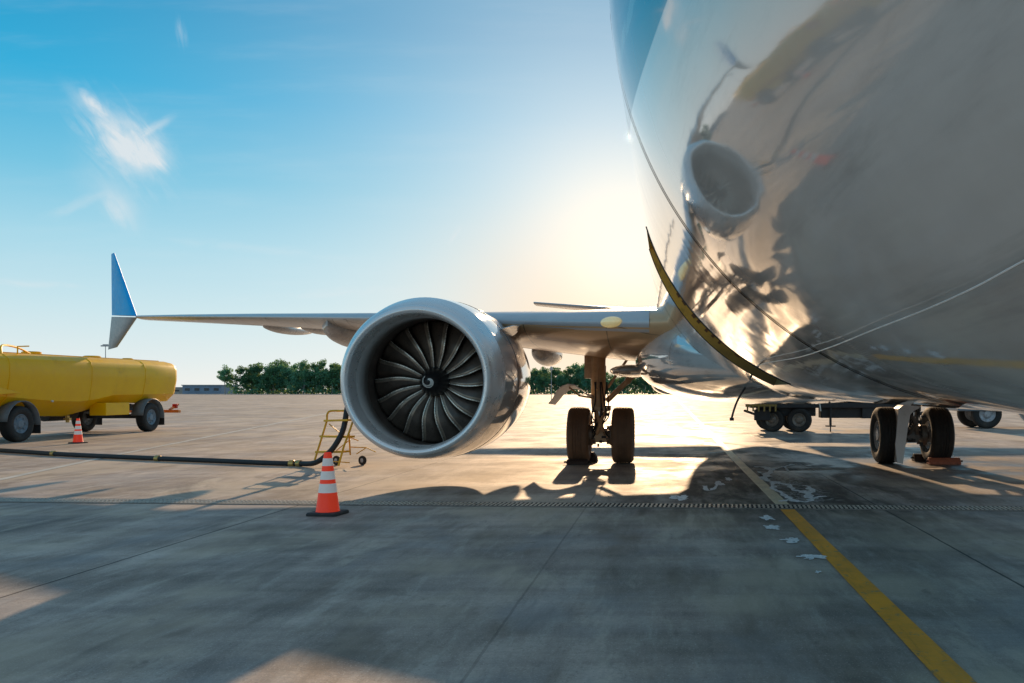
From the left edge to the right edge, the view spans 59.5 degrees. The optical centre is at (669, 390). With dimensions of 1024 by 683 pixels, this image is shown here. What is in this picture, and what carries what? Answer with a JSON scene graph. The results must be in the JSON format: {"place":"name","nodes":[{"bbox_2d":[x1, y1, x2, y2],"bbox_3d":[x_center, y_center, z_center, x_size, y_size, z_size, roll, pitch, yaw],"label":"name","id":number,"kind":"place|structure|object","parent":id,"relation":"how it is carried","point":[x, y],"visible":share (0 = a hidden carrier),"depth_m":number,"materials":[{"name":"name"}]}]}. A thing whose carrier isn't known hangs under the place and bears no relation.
{"place":"outdoors","nodes":[
{"label":"outdoors","id":0,"kind":"place"},
{"bbox_2d":[174,387,181,393],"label":"building","id":1,"kind":"structure","parent":0,"point":[178,390],"depth_m":324.00,"materials":[{"name":"grey concrete"}]},
{"bbox_2d":[181,385,237,393],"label":"building","id":2,"kind":"structure","parent":0,"point":[202,389],"depth_m":312.00,"materials":[{"name":"grey glass"}]},
{"bbox_2d":[0,0,655,389],"label":"sky","id":3,"kind":"structure","parent":0,"point":[230,156],"materials":[{"name":"blue"}]},
{"bbox_2d":[0,390,1023,682],"bbox_3d":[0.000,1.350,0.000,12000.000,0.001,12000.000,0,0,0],"label":"ground","id":4,"kind":"structure","parent":0,"point":[224,594],"depth_m":7.05,"materials":[{"name":"concrete"}]},
{"bbox_2d":[68,418,87,443],"bbox_3d":[-15.041,1.034,22.235,0.317,0.628,0.317,0,0,12],"label":"traffic cone","id":5,"kind":"object","parent":4,"relation":"on","point":[77,437],"visible":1,"depth_m":22.17,"materials":[{"name":"plastic"}]},
{"bbox_2d":[0,344,180,441],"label":"fuel tanker","id":6,"kind":"object","parent":4,"relation":"on","point":[38,387],"visible":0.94,"depth_m":25.29,"materials":[{"name":"metal"}]},
{"bbox_2d":[101,344,108,357],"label":"light mast","id":7,"kind":"object","parent":4,"relation":"on","point":[105,345],"visible":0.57,"depth_m":149.95,"materials":[{"name":"grey metal"}]},
{"bbox_2d":[0,412,332,479],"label":"white line","id":8,"kind":"object","parent":4,"relation":"on","point":[130,452],"visible":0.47,"depth_m":18.59,"materials":[{"name":"paint"}]},
{"bbox_2d":[0,408,348,466],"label":"fuel hose","id":9,"kind":"object","parent":4,"relation":"on","point":[319,460],"visible":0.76,"depth_m":16.24,"materials":[{"name":"rubber"}]},
{"bbox_2d":[216,364,236,393],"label":"leafy tree","id":10,"kind":"object","parent":4,"relation":"on","point":[224,376],"visible":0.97,"depth_m":295.81,"materials":[{"name":"green plant"}]},
{"bbox_2d":[227,365,250,390],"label":"leafy tree","id":11,"kind":"object","parent":4,"relation":"on","point":[239,370],"visible":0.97,"depth_m":295.97,"materials":[{"name":"green plant"}]},
{"bbox_2d":[239,364,259,389],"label":"leafy tree","id":12,"kind":"object","parent":4,"relation":"on","point":[246,373],"visible":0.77,"depth_m":297.36,"materials":[{"name":"green plant"}]},
{"bbox_2d":[247,362,263,391],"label":"leafy tree","id":13,"kind":"object","parent":4,"relation":"on","point":[261,363],"visible":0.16,"depth_m":301.26,"materials":[{"name":"green plant"}]},
{"bbox_2d":[247,363,264,393],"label":"leafy tree","id":14,"kind":"object","parent":4,"relation":"on","point":[256,370],"visible":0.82,"depth_m":296.81,"materials":[{"name":"green plant"}]},
{"bbox_2d":[257,364,274,391],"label":"leafy tree","id":15,"kind":"object","parent":4,"relation":"on","point":[267,380],"visible":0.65,"depth_m":296.34,"materials":[{"name":"green plant"}]},
{"bbox_2d":[258,364,286,393],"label":"leafy tree","id":16,"kind":"object","parent":4,"relation":"on","point":[272,378],"visible":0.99,"depth_m":295.21,"materials":[{"name":"green plant"}]},
{"bbox_2d":[272,359,281,391],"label":"leafy tree","id":17,"kind":"object","parent":4,"relation":"on","point":[276,361],"visible":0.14,"depth_m":303.96,"materials":[{"name":"green plant"}]},
{"bbox_2d":[271,360,289,393],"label":"leafy tree","id":18,"kind":"object","parent":4,"relation":"on","point":[283,362],"visible":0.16,"depth_m":302.40,"materials":[{"name":"green plant"}]},
{"bbox_2d":[273,363,291,393],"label":"leafy tree","id":19,"kind":"object","parent":4,"relation":"on","point":[283,370],"visible":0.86,"depth_m":296.10,"materials":[{"name":"green plant"}]},
{"bbox_2d":[282,365,294,387],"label":"leafy tree","id":20,"kind":"object","parent":4,"relation":"on","point":[289,371],"visible":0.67,"depth_m":296.44,"materials":[{"name":"green plant"}]},
{"bbox_2d":[288,363,299,390],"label":"leafy tree","id":21,"kind":"object","parent":4,"relation":"on","point":[294,366],"visible":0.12,"depth_m":302.85,"materials":[{"name":"green plant"}]},
{"bbox_2d":[287,368,307,393],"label":"leafy tree","id":22,"kind":"object","parent":4,"relation":"on","point":[297,379],"visible":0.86,"depth_m":294.48,"materials":[{"name":"green plant"}]},
{"bbox_2d":[287,360,316,393],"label":"leafy tree","id":23,"kind":"object","parent":4,"relation":"on","point":[307,375],"visible":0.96,"depth_m":294.09,"materials":[{"name":"green plant"}]},
{"bbox_2d":[305,362,320,389],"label":"leafy tree","id":24,"kind":"object","parent":4,"relation":"on","point":[312,365],"visible":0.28,"depth_m":300.92,"materials":[{"name":"green plant"}]},
{"bbox_2d":[309,367,326,393],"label":"leafy tree","id":25,"kind":"object","parent":4,"relation":"on","point":[317,373],"visible":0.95,"depth_m":297.13,"materials":[{"name":"green plant"}]},
{"bbox_2d":[309,358,331,392],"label":"leafy tree","id":26,"kind":"object","parent":4,"relation":"on","point":[321,364],"visible":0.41,"depth_m":300.67,"materials":[{"name":"green plant"}]},
{"bbox_2d":[313,370,338,390],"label":"leafy tree","id":27,"kind":"object","parent":4,"relation":"on","point":[321,381],"visible":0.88,"depth_m":297.44,"materials":[{"name":"green plant"}]},
{"bbox_2d":[306,452,348,516],"bbox_3d":[-3.711,1.011,9.498,0.340,0.673,0.340,0,0,6],"label":"traffic cone","id":28,"kind":"object","parent":4,"relation":"on","point":[327,505],"visible":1,"depth_m":9.43,"materials":[{"name":"plastic"}]},
{"bbox_2d":[323,368,339,392],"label":"leafy tree","id":29,"kind":"object","parent":4,"relation":"on","point":[331,374],"visible":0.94,"depth_m":296.53,"materials":[{"name":"green plant"}]},
{"bbox_2d":[326,362,341,393],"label":"leafy tree","id":30,"kind":"object","parent":4,"relation":"on","point":[336,366],"visible":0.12,"depth_m":301.88,"materials":[{"name":"green plant"}]},
{"bbox_2d":[330,366,340,388],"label":"leafy tree","id":31,"kind":"object","parent":4,"relation":"on","point":[334,380],"visible":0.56,"depth_m":296.24,"materials":[{"name":"green plant"}]},
{"bbox_2d":[314,410,375,465],"bbox_3d":[-5.738,0.849,15.486,0.875,1.009,0.710,0,0,26],"label":"step ladder","id":32,"kind":"object","parent":4,"relation":"on","point":[362,460],"visible":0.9,"depth_m":15.38,"materials":[{"name":"metal"}]},
{"bbox_2d":[227,376,660,393],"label":"undergrowth","id":33,"kind":"object","parent":4,"relation":"on","point":[319,390],"visible":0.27,"depth_m":296.69,"materials":[{"name":"green plant"}]},
{"bbox_2d":[0,498,1023,511],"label":"drainage grate","id":34,"kind":"object","parent":4,"relation":"in","point":[541,504],"visible":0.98,"depth_m":10.25,"materials":[{"name":"metal"}]},
{"bbox_2d":[531,368,542,392],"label":"leafy tree","id":35,"kind":"object","parent":4,"relation":"on","point":[534,373],"visible":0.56,"depth_m":297.07,"materials":[{"name":"green plant"}]},
{"bbox_2d":[533,367,552,389],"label":"leafy tree","id":36,"kind":"object","parent":4,"relation":"on","point":[539,379],"visible":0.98,"depth_m":294.32,"materials":[{"name":"green plant"}]},
{"bbox_2d":[550,367,552,399],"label":"light mast","id":37,"kind":"object","parent":4,"relation":"on","point":[551,368],"visible":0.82,"depth_m":99.97,"materials":[{"name":"grey metal"}]},
{"bbox_2d":[543,367,560,393],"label":"leafy tree","id":38,"kind":"object","parent":4,"relation":"on","point":[555,372],"visible":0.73,"depth_m":298.45,"materials":[{"name":"green plant"}]},
{"bbox_2d":[554,372,568,388],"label":"leafy tree","id":39,"kind":"object","parent":4,"relation":"on","point":[561,382],"visible":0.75,"depth_m":295.10,"materials":[{"name":"green plant"}]},
{"bbox_2d":[108,0,1023,463],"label":"airplane","id":40,"kind":"object","parent":4,"relation":"on","point":[812,176],"visible":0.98,"depth_m":2.63,"materials":[{"name":"paint"}]},
{"bbox_2d":[757,260,1023,365],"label":"tether cable","id":41,"kind":"object","parent":40,"relation":"attached to","point":[986,281],"visible":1,"depth_m":2.07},
{"bbox_2d":[563,366,575,393],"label":"leafy tree","id":42,"kind":"object","parent":4,"relation":"on","point":[568,371],"visible":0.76,"depth_m":298.28,"materials":[{"name":"green plant"}]},
{"bbox_2d":[570,362,581,387],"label":"leafy tree","id":43,"kind":"object","parent":4,"relation":"on","point":[575,365],"visible":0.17,"depth_m":304.24,"materials":[{"name":"green plant"}]},
{"bbox_2d":[564,459,590,464],"bbox_3d":[-1.668,1.302,15.902,0.498,0.086,0.234,0,0,0],"label":"wheel chock","id":44,"kind":"object","parent":4,"relation":"on","point":[577,462],"visible":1,"depth_m":15.82,"materials":[{"name":"rubber"}]},
{"bbox_2d":[571,365,586,393],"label":"leafy tree","id":45,"kind":"object","parent":4,"relation":"on","point":[578,370],"visible":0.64,"depth_m":297.13,"materials":[{"name":"green plant"}]},
{"bbox_2d":[577,364,590,392],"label":"leafy tree","id":46,"kind":"object","parent":4,"relation":"on","point":[581,376],"visible":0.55,"depth_m":295.17,"materials":[{"name":"green plant"}]},
{"bbox_2d":[590,452,597,461],"bbox_3d":[-1.463,1.254,16.438,0.236,0.183,0.229,0,0,10],"label":"wheel chock","id":47,"kind":"object","parent":4,"relation":"on","point":[594,458],"visible":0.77,"depth_m":16.37,"materials":[{"name":"rubber"}]},
{"bbox_2d":[606,377,617,391],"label":"leafy tree","id":48,"kind":"object","parent":4,"relation":"on","point":[614,384],"visible":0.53,"depth_m":294.86,"materials":[{"name":"green plant"}]},
{"bbox_2d":[616,376,630,390],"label":"leafy tree","id":49,"kind":"object","parent":4,"relation":"on","point":[623,379],"visible":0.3,"depth_m":296.23,"materials":[{"name":"green plant"}]},
{"bbox_2d":[629,377,642,389],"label":"leafy tree","id":50,"kind":"object","parent":4,"relation":"on","point":[635,382],"visible":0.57,"depth_m":295.18,"materials":[{"name":"green plant"}]},
{"bbox_2d":[638,377,647,393],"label":"leafy tree","id":51,"kind":"object","parent":4,"relation":"on","point":[642,381],"visible":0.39,"depth_m":294.45,"materials":[{"name":"green plant"}]},
{"bbox_2d":[642,383,652,393],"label":"leafy tree","id":52,"kind":"object","parent":4,"relation":"on","point":[649,385],"visible":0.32,"depth_m":295.70,"materials":[{"name":"green plant"}]},
{"bbox_2d":[669,495,688,500],"bbox_3d":[0.120,1.343,10.917,0.247,0.001,0.610,0,0,0],"label":"residue patch","id":53,"kind":"object","parent":4,"relation":"on","point":[681,497],"visible":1,"depth_m":10.94,"materials":[{"name":"paint"}]},
{"bbox_2d":[703,483,718,490],"bbox_3d":[0.557,1.340,12.178,0.233,0.001,1.046,0,0,7],"label":"residue patch","id":54,"kind":"object","parent":4,"relation":"on","point":[713,488],"visible":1,"depth_m":11.92,"materials":[{"name":"paint"}]},
{"bbox_2d":[675,398,788,503],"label":"taxi line","id":55,"kind":"object","parent":4,"relation":"on","point":[771,494],"visible":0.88,"depth_m":14.65,"materials":[{"name":"paint"}]},
{"bbox_2d":[760,515,774,519],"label":"residue patch","id":56,"kind":"object","parent":4,"relation":"on","point":[766,517],"visible":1,"depth_m":9.22,"materials":[{"name":"paint"}]},
{"bbox_2d":[763,525,778,529],"bbox_3d":[1.013,1.343,8.577,0.174,0.001,0.324,0,0,0],"label":"residue patch","id":57,"kind":"object","parent":4,"relation":"on","point":[772,527],"visible":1,"depth_m":8.55,"materials":[{"name":"paint"}]},
{"bbox_2d":[779,538,799,542],"bbox_3d":[1.083,1.343,7.823,0.192,0.001,0.292,0,0,0],"label":"residue patch","id":58,"kind":"object","parent":4,"relation":"on","point":[791,540],"visible":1,"depth_m":7.84,"materials":[{"name":"paint"}]},
{"bbox_2d":[754,466,826,498],"bbox_3d":[1.634,1.343,13.138,0.541,0.001,4.620,0,0,-3],"label":"residue patch","id":59,"kind":"object","parent":4,"relation":"on","point":[767,474],"visible":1,"depth_m":12.79,"materials":[{"name":"plastic"}]},
{"bbox_2d":[779,499,803,501],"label":"residue patch","id":60,"kind":"object","parent":4,"relation":"on","point":[790,500],"visible":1,"depth_m":10.64,"materials":[{"name":"plastic"}]},
{"bbox_2d":[770,482,814,501],"bbox_3d":[1.578,1.343,11.624,0.385,0.001,2.318,0,0,-3],"label":"residue patch","id":61,"kind":"object","parent":4,"relation":"on","point":[773,487],"visible":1,"depth_m":11.25,"materials":[{"name":"plastic"}]},
{"bbox_2d":[788,484,814,493],"bbox_3d":[1.847,1.341,11.891,0.291,0.001,1.151,0,0,-5],"label":"residue patch","id":62,"kind":"object","parent":4,"relation":"on","point":[811,490],"visible":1,"depth_m":11.80,"materials":[{"name":"plastic"}]},
{"bbox_2d":[796,554,826,559],"bbox_3d":[1.148,1.343,7.047,0.255,0.001,0.232,0,0,0],"label":"residue patch","id":63,"kind":"object","parent":4,"relation":"on","point":[811,557],"visible":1,"depth_m":7.06,"materials":[{"name":"paint"}]},
{"bbox_2d":[724,409,924,409],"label":"service line","id":64,"kind":"object","parent":4,"relation":"on","point":[751,409],"visible":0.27,"depth_m":60.97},
{"bbox_2d":[744,402,922,431],"bbox_3d":[5.497,0.525,29.002,6.208,1.650,2.251,0,0,0],"label":"flatbed trailer","id":65,"kind":"object","parent":4,"relation":"on","point":[777,417],"visible":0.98,"depth_m":28.15,"materials":[{"name":"metal"}]},
{"bbox_2d":[780,509,976,682],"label":"taxi line","id":66,"kind":"object","parent":4,"relation":"on","point":[940,664],"visible":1,"depth_m":5.25,"materials":[{"name":"yellow paint"}]},
{"bbox_2d":[911,454,925,461],"bbox_3d":[4.784,1.276,16.599,0.420,0.137,0.235,0,0,0],"label":"wheel chock","id":67,"kind":"object","parent":4,"relation":"on","point":[917,457],"visible":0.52,"depth_m":16.50,"materials":[{"name":"rubber"}]},
{"bbox_2d":[926,458,962,464],"bbox_3d":[4.992,1.285,15.902,0.679,0.120,0.234,0,0,0],"label":"wheel chock","id":68,"kind":"object","parent":4,"relation":"on","point":[944,461],"visible":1,"depth_m":15.80,"materials":[{"name":"rubber"}]},
{"bbox_2d":[947,408,1001,428],"bbox_3d":[12.600,0.250,31.492,5.000,2.200,1.916,0,0,0],"label":"service van","id":69,"kind":"object","parent":4,"relation":"on","point":[985,419],"visible":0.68,"depth_m":30.64,"materials":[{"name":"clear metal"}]}
]}

